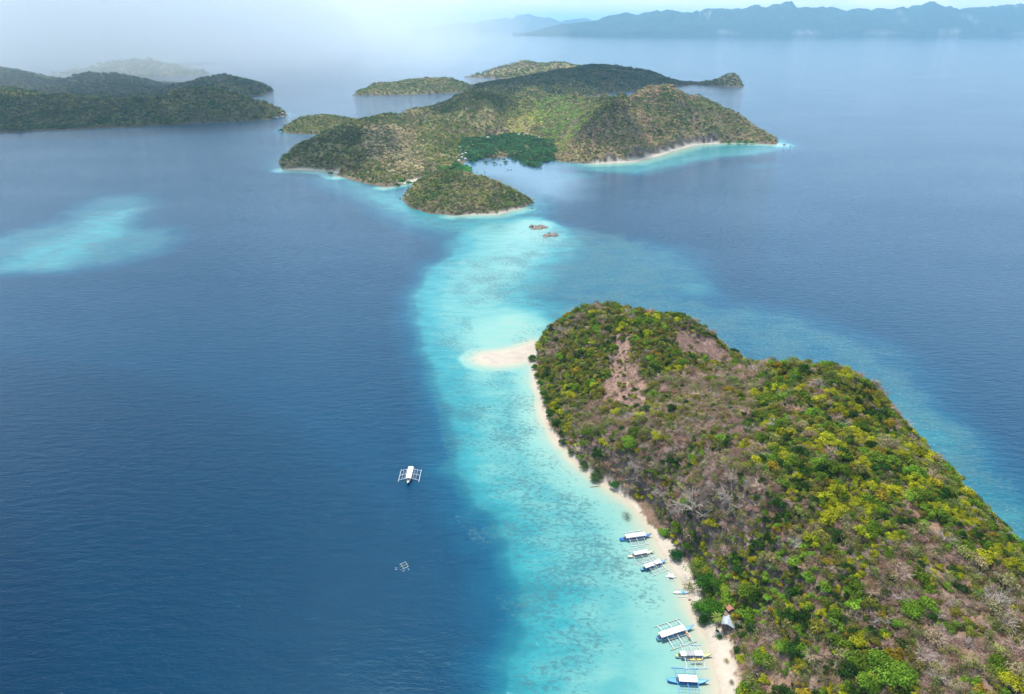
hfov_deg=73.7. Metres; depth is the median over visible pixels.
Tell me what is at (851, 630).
leafy tree
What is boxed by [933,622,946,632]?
bare shrub
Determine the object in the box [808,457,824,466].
leafy tree
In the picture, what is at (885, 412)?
leafy tree
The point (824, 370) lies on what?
leafy tree
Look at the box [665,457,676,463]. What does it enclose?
leafy tree
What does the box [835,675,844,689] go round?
bare shrub
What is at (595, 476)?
mangrove tree
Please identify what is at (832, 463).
leafy tree
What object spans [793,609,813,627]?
leafy tree
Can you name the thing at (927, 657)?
bare shrub
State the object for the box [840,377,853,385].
leafy tree
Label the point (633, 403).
bare shrub
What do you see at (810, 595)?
leafy tree
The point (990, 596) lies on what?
bare tree
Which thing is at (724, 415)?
bare shrub
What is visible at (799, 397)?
leafy tree
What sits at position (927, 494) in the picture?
leafy tree
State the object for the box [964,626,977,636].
leafy tree
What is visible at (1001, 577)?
bare shrub
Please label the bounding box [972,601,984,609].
bare shrub
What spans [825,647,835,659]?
bare shrub
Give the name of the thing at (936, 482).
leafy tree
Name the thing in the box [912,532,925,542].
bare shrub
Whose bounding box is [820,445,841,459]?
bare shrub
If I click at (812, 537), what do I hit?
leafy tree
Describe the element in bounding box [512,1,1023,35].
mountain range
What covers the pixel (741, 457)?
bare shrub
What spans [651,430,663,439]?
leafy tree
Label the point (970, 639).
bare shrub
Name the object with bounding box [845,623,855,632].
leafy tree
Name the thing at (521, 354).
sandbar
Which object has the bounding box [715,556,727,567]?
leafy tree
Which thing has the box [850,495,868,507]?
leafy tree
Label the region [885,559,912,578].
bare shrub
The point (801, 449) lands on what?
leafy tree
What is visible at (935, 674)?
bare shrub
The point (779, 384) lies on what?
leafy tree
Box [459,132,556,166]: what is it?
mangrove thicket
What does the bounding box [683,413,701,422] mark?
bare shrub
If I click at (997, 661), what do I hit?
leafy tree
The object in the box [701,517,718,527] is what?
leafy tree
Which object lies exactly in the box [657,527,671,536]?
leafy bush
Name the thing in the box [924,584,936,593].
leafy tree
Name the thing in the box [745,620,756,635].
leafy tree
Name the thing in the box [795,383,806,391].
leafy tree
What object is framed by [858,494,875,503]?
leafy tree
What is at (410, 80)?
island
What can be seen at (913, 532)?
bare shrub
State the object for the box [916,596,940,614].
leafy tree
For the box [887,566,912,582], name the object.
bare shrub
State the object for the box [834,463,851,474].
leafy tree
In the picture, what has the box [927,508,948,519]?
leafy tree
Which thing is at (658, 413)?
leafy tree
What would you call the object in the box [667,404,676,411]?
leafy tree
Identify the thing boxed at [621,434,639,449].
leafy tree
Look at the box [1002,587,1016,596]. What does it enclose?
bare shrub
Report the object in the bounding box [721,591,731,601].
leafy tree
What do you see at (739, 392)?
leafy tree
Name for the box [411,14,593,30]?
distant mountains
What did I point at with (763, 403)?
leafy tree
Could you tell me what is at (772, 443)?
leafy tree
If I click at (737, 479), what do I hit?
bare shrub
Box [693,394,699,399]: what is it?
leafy tree
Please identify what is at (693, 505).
bare tree
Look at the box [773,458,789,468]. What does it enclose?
leafy tree
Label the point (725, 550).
bare shrub
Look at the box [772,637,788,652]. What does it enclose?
leafy tree
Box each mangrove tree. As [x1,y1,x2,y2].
[567,448,574,454]
[579,461,589,469]
[590,471,602,482]
[609,480,619,487]
[622,511,631,519]
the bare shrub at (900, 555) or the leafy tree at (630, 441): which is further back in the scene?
the leafy tree at (630, 441)
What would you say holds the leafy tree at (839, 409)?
on the island terrain at (721, 649)
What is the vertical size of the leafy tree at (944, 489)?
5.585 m
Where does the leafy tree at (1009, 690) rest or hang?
on the island terrain at (721, 649)
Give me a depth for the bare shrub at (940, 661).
229.09 m
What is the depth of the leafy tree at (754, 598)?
282.19 m
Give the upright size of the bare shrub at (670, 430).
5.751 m
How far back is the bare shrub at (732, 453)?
327.76 m
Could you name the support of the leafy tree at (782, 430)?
on the island terrain at (721, 649)
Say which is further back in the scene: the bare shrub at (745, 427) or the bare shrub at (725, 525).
the bare shrub at (745, 427)
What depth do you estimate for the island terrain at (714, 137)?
1412.88 m
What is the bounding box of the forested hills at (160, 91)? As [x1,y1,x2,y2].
[0,66,272,97]
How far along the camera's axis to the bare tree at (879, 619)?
246.60 m
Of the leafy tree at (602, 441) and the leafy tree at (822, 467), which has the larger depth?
the leafy tree at (602, 441)
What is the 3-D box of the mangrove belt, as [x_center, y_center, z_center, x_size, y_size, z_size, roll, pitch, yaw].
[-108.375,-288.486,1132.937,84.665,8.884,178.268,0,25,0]
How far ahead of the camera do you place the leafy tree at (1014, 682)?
214.77 m
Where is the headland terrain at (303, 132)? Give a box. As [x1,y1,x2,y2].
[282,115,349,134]
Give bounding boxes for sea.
[0,26,1023,693]
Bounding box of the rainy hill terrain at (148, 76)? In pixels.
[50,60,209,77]
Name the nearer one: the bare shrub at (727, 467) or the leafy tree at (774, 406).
the bare shrub at (727, 467)
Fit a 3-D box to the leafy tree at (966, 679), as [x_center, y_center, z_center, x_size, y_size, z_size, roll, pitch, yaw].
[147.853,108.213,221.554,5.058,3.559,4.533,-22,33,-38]
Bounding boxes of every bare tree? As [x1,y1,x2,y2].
[627,459,640,475]
[650,482,666,499]
[669,486,714,517]
[715,483,744,514]
[867,604,892,624]
[973,577,1013,605]
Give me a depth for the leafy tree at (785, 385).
380.10 m
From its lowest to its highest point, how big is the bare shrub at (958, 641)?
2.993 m
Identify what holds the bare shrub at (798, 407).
on the island terrain at (721, 649)
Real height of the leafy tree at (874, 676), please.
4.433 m
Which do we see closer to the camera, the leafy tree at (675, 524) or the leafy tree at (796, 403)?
the leafy tree at (675, 524)
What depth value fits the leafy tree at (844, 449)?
304.88 m
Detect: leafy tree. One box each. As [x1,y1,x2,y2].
[551,418,560,426]
[555,409,563,414]
[565,421,573,429]
[579,439,587,446]
[581,428,593,436]
[589,388,598,394]
[591,451,603,457]
[598,405,608,411]
[598,437,608,446]
[610,400,621,407]
[610,408,620,415]
[613,441,622,449]
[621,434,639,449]
[628,426,641,436]
[639,405,650,411]
[646,380,658,387]
[647,390,661,397]
[650,410,664,416]
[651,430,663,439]
[663,413,675,421]
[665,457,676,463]
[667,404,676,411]
[667,548,684,560]
[670,521,681,533]
[672,364,682,370]
[676,405,688,410]
[677,497,690,507]
[683,558,708,577]
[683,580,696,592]
[688,453,696,463]
[690,599,710,613]
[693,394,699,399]
[693,559,704,572]
[694,573,718,593]
[695,614,712,624]
[699,598,725,618]
[700,566,707,573]
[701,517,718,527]
[707,375,718,381]
[709,576,723,591]
[714,433,727,442]
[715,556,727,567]
[720,582,731,594]
[720,597,736,606]
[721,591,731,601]
[723,386,735,393]
[732,389,745,396]
[732,565,744,577]
[733,679,755,693]
[736,683,749,693]
[737,582,760,602]
[738,607,755,623]
[741,417,756,425]
[741,420,756,428]
[744,582,761,595]
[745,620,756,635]
[747,388,760,394]
[748,586,762,600]
[749,538,766,548]
[751,454,762,464]
[752,647,774,670]
[754,432,770,442]
[756,401,768,407]
[757,372,767,377]
[757,454,767,463]
[764,362,773,369]
[764,394,771,401]
[764,442,779,449]
[766,444,783,454]
[766,460,781,470]
[767,497,786,508]
[768,403,782,410]
[771,382,777,390]
[772,362,784,368]
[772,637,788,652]
[772,682,790,693]
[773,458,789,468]
[774,418,783,426]
[775,375,783,381]
[775,382,782,389]
[776,427,791,434]
[776,477,794,488]
[776,608,794,624]
[777,367,790,375]
[778,392,790,398]
[779,359,787,364]
[779,384,789,390]
[780,365,792,372]
[780,628,788,636]
[783,456,793,466]
[783,639,806,660]
[784,379,795,386]
[784,587,797,598]
[785,360,796,366]
[786,389,802,397]
[786,398,800,405]
[786,555,801,566]
[788,453,803,466]
[791,374,804,379]
[792,393,806,401]
[792,642,813,658]
[792,663,800,673]
[793,445,810,456]
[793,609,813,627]
[793,656,806,669]
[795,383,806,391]
[797,364,811,371]
[798,391,810,399]
[798,466,812,476]
[800,414,813,421]
[802,530,821,542]
[802,604,812,610]
[804,407,816,417]
[804,426,816,433]
[804,575,814,583]
[805,591,816,599]
[807,526,825,538]
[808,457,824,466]
[808,618,821,634]
[809,407,824,416]
[809,484,821,496]
[813,394,827,399]
[813,414,825,422]
[814,471,829,482]
[816,461,831,470]
[817,490,834,498]
[817,510,836,524]
[817,579,831,591]
[818,431,829,441]
[818,620,827,632]
[820,432,835,440]
[820,459,839,472]
[822,366,833,373]
[824,388,838,394]
[824,631,846,648]
[826,424,839,431]
[826,607,840,626]
[828,483,847,493]
[828,526,846,539]
[829,439,847,448]
[831,405,848,416]
[832,506,845,518]
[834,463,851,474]
[834,668,847,679]
[835,449,847,455]
[836,452,852,460]
[836,622,845,632]
[837,446,852,457]
[837,573,846,582]
[838,369,847,374]
[839,659,861,676]
[840,373,854,379]
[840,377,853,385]
[840,614,850,622]
[842,649,863,669]
[842,677,854,687]
[843,600,854,607]
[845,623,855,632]
[847,627,859,636]
[848,581,870,597]
[849,410,860,417]
[849,630,869,646]
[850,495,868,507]
[850,597,865,610]
[852,457,872,467]
[854,416,867,421]
[854,420,869,430]
[854,525,871,538]
[856,675,865,690]
[857,671,880,693]
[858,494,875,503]
[858,524,880,538]
[859,377,872,385]
[860,593,880,609]
[860,648,899,687]
[866,518,883,533]
[867,408,882,418]
[867,416,879,425]
[867,450,887,461]
[868,671,882,682]
[869,447,886,456]
[870,636,881,647]
[871,398,880,407]
[871,629,882,638]
[872,412,886,421]
[873,393,886,404]
[873,462,892,469]
[874,610,888,620]
[875,489,887,501]
[875,615,889,625]
[881,409,890,417]
[882,418,894,427]
[883,647,907,664]
[885,455,901,464]
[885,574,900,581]
[886,685,896,693]
[887,484,904,495]
[889,657,921,689]
[891,618,906,627]
[894,449,908,455]
[894,637,908,648]
[895,428,908,436]
[897,597,928,619]
[900,453,915,465]
[901,464,921,476]
[903,489,921,500]
[904,471,925,481]
[907,445,925,456]
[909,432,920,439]
[911,571,932,583]
[912,466,927,476]
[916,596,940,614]
[918,488,936,500]
[923,452,936,462]
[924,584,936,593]
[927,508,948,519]
[928,476,943,486]
[937,487,956,498]
[938,461,951,471]
[943,582,951,591]
[945,543,952,550]
[945,624,957,634]
[946,474,960,485]
[949,606,962,616]
[951,620,962,628]
[959,486,976,496]
[959,539,970,548]
[959,674,974,684]
[963,619,975,629]
[964,497,983,507]
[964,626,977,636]
[971,584,983,592]
[971,675,981,686]
[973,588,984,597]
[973,683,986,693]
[976,548,1000,564]
[980,533,990,539]
[985,653,1012,678]
[990,689,1001,693]
[994,559,1003,567]
[997,667,1023,691]
[999,686,1011,693]
[1002,556,1023,571]
[1009,635,1021,647]
[1015,624,1023,634]
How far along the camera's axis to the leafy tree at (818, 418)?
337.16 m
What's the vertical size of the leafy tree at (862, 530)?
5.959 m
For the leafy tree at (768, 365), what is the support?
on the island terrain at (721, 649)
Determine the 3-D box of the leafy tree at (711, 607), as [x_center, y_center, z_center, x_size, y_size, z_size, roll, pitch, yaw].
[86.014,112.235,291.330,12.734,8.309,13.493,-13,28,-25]
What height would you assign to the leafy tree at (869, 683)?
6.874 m
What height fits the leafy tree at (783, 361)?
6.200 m
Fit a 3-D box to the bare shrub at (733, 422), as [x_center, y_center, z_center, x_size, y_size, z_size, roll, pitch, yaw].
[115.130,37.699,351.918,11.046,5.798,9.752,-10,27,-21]
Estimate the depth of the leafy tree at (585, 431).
396.43 m
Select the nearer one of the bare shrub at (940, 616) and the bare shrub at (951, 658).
the bare shrub at (951, 658)
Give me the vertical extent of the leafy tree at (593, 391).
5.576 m
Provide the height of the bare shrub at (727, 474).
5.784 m
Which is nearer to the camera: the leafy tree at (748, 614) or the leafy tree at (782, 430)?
the leafy tree at (748, 614)
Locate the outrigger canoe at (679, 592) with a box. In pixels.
[673,588,688,593]
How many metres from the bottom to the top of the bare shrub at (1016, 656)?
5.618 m
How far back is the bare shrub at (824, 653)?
248.15 m
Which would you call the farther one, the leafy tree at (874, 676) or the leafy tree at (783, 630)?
the leafy tree at (783, 630)
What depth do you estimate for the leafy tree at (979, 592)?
246.90 m
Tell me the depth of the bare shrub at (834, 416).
343.98 m
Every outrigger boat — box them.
[398,466,421,483]
[619,530,650,546]
[626,546,654,564]
[641,555,668,575]
[654,618,695,649]
[667,667,710,693]
[675,644,711,668]
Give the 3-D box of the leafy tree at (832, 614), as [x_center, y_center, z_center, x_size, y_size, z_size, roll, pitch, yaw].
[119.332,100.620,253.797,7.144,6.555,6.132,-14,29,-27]
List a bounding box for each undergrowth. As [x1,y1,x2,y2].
[537,308,1022,693]
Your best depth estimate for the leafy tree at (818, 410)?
345.48 m
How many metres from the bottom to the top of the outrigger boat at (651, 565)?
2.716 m
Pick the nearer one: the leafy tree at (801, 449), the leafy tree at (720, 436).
the leafy tree at (801, 449)
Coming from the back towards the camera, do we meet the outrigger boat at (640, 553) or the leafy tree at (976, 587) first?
the outrigger boat at (640, 553)
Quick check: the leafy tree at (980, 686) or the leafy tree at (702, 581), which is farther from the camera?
the leafy tree at (702, 581)
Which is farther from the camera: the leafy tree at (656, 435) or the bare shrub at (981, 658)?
the leafy tree at (656, 435)
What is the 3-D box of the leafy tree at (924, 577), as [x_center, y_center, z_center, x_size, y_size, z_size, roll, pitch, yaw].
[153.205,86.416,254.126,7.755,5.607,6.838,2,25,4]
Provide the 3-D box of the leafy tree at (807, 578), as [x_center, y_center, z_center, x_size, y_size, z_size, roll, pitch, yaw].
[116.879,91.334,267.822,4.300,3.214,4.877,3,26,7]
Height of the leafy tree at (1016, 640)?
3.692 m
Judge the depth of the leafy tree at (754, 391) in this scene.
389.13 m
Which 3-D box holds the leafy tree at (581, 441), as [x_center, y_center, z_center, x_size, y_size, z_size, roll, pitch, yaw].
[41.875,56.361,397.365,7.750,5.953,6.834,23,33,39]
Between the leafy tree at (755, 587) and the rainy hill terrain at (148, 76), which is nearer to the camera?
the leafy tree at (755, 587)
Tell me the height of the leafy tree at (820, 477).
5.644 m
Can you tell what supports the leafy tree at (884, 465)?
on the island terrain at (721, 649)
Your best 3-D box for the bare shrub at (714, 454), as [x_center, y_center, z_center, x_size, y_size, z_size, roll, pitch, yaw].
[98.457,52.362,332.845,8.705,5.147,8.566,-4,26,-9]
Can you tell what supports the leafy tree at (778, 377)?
on the island terrain at (721, 649)
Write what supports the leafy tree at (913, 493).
on the island terrain at (721, 649)
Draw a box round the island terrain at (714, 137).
[278,86,778,186]
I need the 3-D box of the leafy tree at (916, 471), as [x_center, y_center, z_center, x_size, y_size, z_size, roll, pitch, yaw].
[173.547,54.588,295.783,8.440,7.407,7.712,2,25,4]
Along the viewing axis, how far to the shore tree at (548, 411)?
437.59 m
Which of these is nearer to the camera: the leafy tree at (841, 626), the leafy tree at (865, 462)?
the leafy tree at (841, 626)
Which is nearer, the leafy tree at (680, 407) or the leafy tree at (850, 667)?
the leafy tree at (850, 667)
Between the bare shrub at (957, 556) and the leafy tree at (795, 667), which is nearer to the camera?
the leafy tree at (795, 667)
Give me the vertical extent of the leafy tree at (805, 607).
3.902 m
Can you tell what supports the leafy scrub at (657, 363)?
on the island terrain at (721, 649)
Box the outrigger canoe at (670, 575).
[665,573,675,580]
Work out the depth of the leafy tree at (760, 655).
260.28 m
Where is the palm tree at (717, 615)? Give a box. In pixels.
[710,612,724,628]
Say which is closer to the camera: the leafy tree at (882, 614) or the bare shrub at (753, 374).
the leafy tree at (882, 614)
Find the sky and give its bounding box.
[0,0,1023,25]
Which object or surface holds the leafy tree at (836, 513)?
on the island terrain at (721, 649)
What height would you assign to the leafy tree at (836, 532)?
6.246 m
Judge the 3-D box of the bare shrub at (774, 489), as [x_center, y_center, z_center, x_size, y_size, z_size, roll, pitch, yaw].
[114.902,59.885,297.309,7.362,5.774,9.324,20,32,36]
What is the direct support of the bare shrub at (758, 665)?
on the island terrain at (721, 649)
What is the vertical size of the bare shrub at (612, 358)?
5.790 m
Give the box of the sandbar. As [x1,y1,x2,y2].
[478,343,533,363]
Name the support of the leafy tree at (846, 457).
on the island terrain at (721, 649)
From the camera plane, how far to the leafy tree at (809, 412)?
344.81 m
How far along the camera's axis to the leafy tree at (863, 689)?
231.06 m
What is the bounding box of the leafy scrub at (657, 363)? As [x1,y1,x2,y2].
[534,301,1023,693]
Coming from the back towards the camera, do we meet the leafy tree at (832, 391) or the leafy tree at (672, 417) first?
the leafy tree at (672, 417)
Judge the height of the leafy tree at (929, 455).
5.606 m
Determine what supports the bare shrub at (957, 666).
on the island terrain at (721, 649)
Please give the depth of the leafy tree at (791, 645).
252.97 m
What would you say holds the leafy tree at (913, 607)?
on the island terrain at (721, 649)
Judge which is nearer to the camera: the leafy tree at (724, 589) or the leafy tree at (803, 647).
the leafy tree at (803, 647)
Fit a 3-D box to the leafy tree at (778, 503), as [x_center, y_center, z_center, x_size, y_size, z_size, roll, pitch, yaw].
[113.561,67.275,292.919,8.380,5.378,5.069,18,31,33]
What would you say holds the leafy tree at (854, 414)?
on the island terrain at (721, 649)
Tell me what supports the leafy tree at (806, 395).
on the island terrain at (721, 649)
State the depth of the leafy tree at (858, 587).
255.41 m
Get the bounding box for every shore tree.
[528,354,537,359]
[544,408,554,413]
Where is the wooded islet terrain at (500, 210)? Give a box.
[402,171,533,215]
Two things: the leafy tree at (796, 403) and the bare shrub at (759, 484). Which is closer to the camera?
the bare shrub at (759, 484)
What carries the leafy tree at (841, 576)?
on the island terrain at (721, 649)
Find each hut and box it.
[721,615,734,630]
[724,601,735,614]
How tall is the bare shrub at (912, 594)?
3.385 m
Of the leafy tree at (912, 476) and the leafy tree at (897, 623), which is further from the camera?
the leafy tree at (912, 476)
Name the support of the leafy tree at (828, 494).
on the island terrain at (721, 649)
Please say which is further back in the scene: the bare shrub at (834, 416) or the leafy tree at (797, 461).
the bare shrub at (834, 416)
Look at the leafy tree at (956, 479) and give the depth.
301.33 m
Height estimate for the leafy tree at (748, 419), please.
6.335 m
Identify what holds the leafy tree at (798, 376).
on the island terrain at (721, 649)
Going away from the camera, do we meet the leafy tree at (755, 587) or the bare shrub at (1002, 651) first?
the bare shrub at (1002, 651)
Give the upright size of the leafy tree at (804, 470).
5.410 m
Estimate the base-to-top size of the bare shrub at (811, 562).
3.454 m
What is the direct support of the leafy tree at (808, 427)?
on the island terrain at (721, 649)
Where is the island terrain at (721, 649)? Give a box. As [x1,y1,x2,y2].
[532,308,1023,693]
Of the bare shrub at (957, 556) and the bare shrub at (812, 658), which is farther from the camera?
the bare shrub at (957, 556)
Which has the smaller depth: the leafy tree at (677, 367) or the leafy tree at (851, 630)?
the leafy tree at (851, 630)
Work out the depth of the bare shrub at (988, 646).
229.22 m
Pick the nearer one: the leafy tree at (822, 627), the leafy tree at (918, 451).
the leafy tree at (822, 627)
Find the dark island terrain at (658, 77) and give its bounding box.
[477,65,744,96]
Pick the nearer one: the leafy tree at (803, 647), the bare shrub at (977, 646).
the bare shrub at (977, 646)
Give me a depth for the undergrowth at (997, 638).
288.45 m
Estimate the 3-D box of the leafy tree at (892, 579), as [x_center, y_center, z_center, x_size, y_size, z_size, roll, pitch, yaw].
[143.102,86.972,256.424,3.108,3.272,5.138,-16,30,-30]
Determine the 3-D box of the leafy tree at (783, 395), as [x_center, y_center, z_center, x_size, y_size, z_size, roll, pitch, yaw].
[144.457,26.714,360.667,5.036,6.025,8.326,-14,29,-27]
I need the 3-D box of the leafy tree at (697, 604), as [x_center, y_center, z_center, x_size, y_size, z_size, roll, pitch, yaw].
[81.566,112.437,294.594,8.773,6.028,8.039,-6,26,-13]
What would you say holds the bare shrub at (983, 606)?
on the island terrain at (721, 649)
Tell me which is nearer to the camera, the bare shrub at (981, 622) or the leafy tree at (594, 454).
the bare shrub at (981, 622)
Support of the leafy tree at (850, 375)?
on the island terrain at (721, 649)
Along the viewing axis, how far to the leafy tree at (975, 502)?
283.62 m
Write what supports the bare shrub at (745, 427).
on the island terrain at (721, 649)
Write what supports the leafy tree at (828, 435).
on the island terrain at (721, 649)
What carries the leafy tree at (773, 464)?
on the island terrain at (721, 649)
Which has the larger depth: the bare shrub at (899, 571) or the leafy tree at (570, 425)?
the leafy tree at (570, 425)
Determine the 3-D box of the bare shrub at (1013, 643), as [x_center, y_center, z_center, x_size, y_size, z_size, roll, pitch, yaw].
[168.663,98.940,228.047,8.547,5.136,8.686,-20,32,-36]
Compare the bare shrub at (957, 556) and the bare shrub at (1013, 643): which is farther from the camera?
the bare shrub at (957, 556)
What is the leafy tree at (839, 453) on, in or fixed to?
on the island terrain at (721, 649)
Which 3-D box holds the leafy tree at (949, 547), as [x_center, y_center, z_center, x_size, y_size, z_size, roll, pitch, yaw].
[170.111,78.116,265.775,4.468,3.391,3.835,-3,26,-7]
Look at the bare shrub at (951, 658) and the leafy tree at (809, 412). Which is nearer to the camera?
the bare shrub at (951, 658)
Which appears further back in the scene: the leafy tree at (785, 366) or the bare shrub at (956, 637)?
the leafy tree at (785, 366)
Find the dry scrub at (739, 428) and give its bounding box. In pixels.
[537,303,1023,693]
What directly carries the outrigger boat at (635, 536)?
on the sea
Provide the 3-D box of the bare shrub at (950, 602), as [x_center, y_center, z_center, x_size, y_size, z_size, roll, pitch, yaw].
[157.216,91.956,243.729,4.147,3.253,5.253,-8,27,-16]
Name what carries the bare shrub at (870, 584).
on the island terrain at (721, 649)
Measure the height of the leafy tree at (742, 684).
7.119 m
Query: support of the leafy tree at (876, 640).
on the island terrain at (721, 649)
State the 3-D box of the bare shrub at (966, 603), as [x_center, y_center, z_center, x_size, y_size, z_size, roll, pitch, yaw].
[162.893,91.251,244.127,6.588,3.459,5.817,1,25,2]
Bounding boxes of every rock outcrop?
[529,225,547,229]
[542,233,558,236]
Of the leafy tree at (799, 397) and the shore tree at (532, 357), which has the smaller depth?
the leafy tree at (799, 397)
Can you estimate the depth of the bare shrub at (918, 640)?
237.81 m
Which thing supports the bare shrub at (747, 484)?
on the island terrain at (721, 649)
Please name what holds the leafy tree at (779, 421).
on the island terrain at (721, 649)
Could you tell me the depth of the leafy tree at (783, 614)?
264.62 m
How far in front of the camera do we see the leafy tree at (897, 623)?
242.65 m
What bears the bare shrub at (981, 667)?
on the island terrain at (721, 649)
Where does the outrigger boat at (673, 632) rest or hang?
on the sea
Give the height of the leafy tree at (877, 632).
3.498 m
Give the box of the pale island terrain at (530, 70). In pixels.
[465,61,576,78]
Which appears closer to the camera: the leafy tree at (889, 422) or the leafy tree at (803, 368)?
the leafy tree at (889, 422)
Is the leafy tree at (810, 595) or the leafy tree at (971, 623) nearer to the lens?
the leafy tree at (971, 623)
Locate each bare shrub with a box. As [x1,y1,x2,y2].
[605,353,617,360]
[618,417,629,426]
[630,397,643,405]
[649,459,663,470]
[663,444,677,453]
[665,426,681,435]
[674,423,685,431]
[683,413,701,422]
[692,370,707,377]
[706,449,720,461]
[716,520,731,530]
[717,411,733,418]
[719,460,735,470]
[719,541,731,554]
[722,468,741,479]
[725,416,739,424]
[730,447,746,455]
[731,469,745,484]
[737,454,749,462]
[741,654,765,675]
[743,420,756,433]
[743,478,755,489]
[746,532,756,545]
[747,367,758,376]
[747,444,762,453]
[752,477,767,491]
[754,377,766,385]
[763,480,782,492]
[775,558,791,573]
[782,402,794,410]
[786,532,803,547]
[791,401,805,414]
[802,647,824,660]
[806,380,820,388]
[808,556,821,567]
[809,676,820,688]
[816,661,827,671]
[819,649,828,657]
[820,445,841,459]
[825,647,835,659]
[828,412,843,419]
[833,418,850,425]
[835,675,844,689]
[849,605,861,616]
[858,578,881,597]
[862,581,887,597]
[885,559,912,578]
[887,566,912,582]
[891,592,915,603]
[896,549,908,559]
[901,590,917,599]
[908,527,918,534]
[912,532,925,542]
[914,534,928,540]
[914,635,924,644]
[915,641,940,668]
[920,679,932,691]
[922,664,952,687]
[926,468,947,481]
[926,641,936,651]
[927,624,950,647]
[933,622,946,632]
[934,656,946,665]
[935,528,959,546]
[937,611,949,619]
[943,651,958,661]
[944,631,962,640]
[945,601,955,609]
[950,544,970,558]
[951,637,962,644]
[951,658,965,672]
[952,589,967,599]
[959,598,976,608]
[962,635,980,650]
[965,668,983,678]
[969,601,986,612]
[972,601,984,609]
[972,641,985,650]
[972,658,988,674]
[974,636,988,646]
[976,654,988,663]
[978,620,990,627]
[979,598,989,611]
[982,637,1014,661]
[983,640,996,650]
[985,570,1018,587]
[985,591,1009,612]
[987,673,1001,686]
[993,609,1019,633]
[997,644,1023,664]
[999,630,1023,650]
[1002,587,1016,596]
[1005,602,1023,625]
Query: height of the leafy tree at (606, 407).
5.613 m
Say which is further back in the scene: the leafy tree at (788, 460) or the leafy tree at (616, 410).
the leafy tree at (616, 410)
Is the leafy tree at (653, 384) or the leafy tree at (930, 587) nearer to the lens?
the leafy tree at (930, 587)
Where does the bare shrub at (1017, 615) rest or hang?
on the island terrain at (721, 649)
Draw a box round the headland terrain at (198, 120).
[0,87,287,132]
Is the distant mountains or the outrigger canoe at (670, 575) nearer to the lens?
the outrigger canoe at (670, 575)
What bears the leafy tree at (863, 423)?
on the island terrain at (721, 649)
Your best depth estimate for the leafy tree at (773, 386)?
385.40 m
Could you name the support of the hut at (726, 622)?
on the island terrain at (721, 649)
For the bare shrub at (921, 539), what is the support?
on the island terrain at (721, 649)
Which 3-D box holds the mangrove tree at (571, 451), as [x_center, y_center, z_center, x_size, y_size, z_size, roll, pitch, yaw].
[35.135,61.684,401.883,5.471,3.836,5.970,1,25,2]
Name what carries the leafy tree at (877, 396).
on the island terrain at (721, 649)
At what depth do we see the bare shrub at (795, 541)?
281.26 m
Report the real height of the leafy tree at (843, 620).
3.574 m
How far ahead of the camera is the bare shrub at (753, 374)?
409.89 m
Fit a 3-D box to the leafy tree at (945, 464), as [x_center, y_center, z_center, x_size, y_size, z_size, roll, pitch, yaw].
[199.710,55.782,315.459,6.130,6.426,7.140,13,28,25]
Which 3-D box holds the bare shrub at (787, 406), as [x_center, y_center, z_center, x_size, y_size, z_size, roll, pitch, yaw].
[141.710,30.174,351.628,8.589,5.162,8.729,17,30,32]
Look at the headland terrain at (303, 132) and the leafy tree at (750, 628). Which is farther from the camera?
the headland terrain at (303, 132)
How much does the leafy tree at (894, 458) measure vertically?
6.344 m
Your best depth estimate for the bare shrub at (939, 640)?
234.24 m
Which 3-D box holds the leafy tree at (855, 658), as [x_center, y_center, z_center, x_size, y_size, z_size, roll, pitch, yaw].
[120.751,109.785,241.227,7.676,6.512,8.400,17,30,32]
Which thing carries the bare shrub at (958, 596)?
on the island terrain at (721, 649)
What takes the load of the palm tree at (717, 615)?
on the island terrain at (721, 649)
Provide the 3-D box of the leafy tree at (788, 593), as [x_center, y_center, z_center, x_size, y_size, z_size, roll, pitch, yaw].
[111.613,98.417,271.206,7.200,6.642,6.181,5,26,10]

